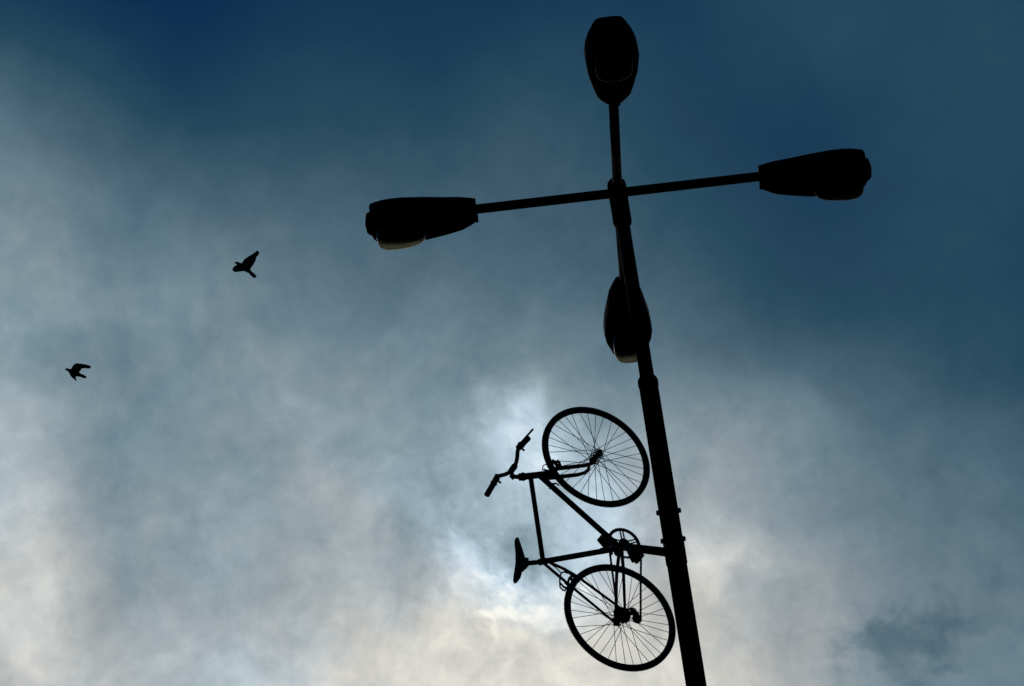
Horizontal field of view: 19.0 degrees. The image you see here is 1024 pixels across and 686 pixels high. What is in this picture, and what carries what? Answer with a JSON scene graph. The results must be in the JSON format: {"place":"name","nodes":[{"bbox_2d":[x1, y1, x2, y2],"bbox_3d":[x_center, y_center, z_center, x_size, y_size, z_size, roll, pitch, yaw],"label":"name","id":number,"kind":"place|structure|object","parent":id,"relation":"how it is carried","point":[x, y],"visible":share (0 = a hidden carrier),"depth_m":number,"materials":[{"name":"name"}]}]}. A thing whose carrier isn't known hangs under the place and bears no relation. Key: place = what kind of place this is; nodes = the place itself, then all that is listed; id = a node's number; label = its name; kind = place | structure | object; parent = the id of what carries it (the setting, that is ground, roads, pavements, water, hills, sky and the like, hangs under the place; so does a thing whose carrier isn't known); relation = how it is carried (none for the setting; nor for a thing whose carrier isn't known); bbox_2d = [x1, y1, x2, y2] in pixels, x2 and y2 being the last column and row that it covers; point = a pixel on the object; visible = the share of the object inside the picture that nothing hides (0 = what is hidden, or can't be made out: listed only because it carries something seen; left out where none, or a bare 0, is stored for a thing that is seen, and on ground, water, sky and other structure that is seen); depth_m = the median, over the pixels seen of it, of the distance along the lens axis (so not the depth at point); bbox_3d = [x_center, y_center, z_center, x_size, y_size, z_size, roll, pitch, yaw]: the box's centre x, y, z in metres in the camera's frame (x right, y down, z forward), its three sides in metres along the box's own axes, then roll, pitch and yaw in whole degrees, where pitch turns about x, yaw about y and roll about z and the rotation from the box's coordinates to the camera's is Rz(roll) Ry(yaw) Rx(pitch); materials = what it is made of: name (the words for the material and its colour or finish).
{"place":"outdoors","nodes":[
{"label":"outdoors","id":0,"kind":"place"},
{"bbox_2d":[65,363,90,380],"bbox_3d":[-5.600,0.421,39.624,0.179,0.371,0.316,-29,-40,28],"label":"pigeon","id":1,"kind":"object","parent":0,"point":[74,370],"visible":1,"depth_m":39.60,"materials":[{"name":"black"}]},
{"bbox_2d":[233,250,258,277],"bbox_3d":[-3.479,-1.022,39.821,0.400,0.422,0.156,10,-38,-24],"label":"pigeon","id":2,"kind":"object","parent":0,"point":[246,264],"visible":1,"depth_m":39.83,"materials":[{"name":"black"}]},
{"bbox_2d":[0,0,1023,685],"label":"sky","id":3,"kind":"structure","parent":0,"point":[281,476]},
{"label":"ground","id":4,"kind":"structure","parent":0,"visible":0},
{"bbox_2d":[365,16,871,685],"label":"lamp post","id":5,"kind":"object","parent":4,"relation":"on","point":[611,60],"visible":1,"depth_m":18.59,"materials":[{"name":"black metal"}]},
{"bbox_2d":[624,504,686,565],"bbox_3d":[0.799,1.067,17.309,0.386,0.358,0.121,13,-39,-27],"label":"mounting bracket","id":6,"kind":"object","parent":5,"relation":"attached to","point":[673,547],"visible":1,"depth_m":17.26,"materials":[{"name":"black metal"}]},
{"bbox_2d":[484,407,675,671],"bbox_3d":[0.422,1.048,17.119,0.942,1.723,0.653,9,-38,-22],"label":"bicycle","id":7,"kind":"object","parent":6,"relation":"attached to","point":[608,543],"visible":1,"depth_m":17.08,"materials":[{"name":"black metal"}]}
]}

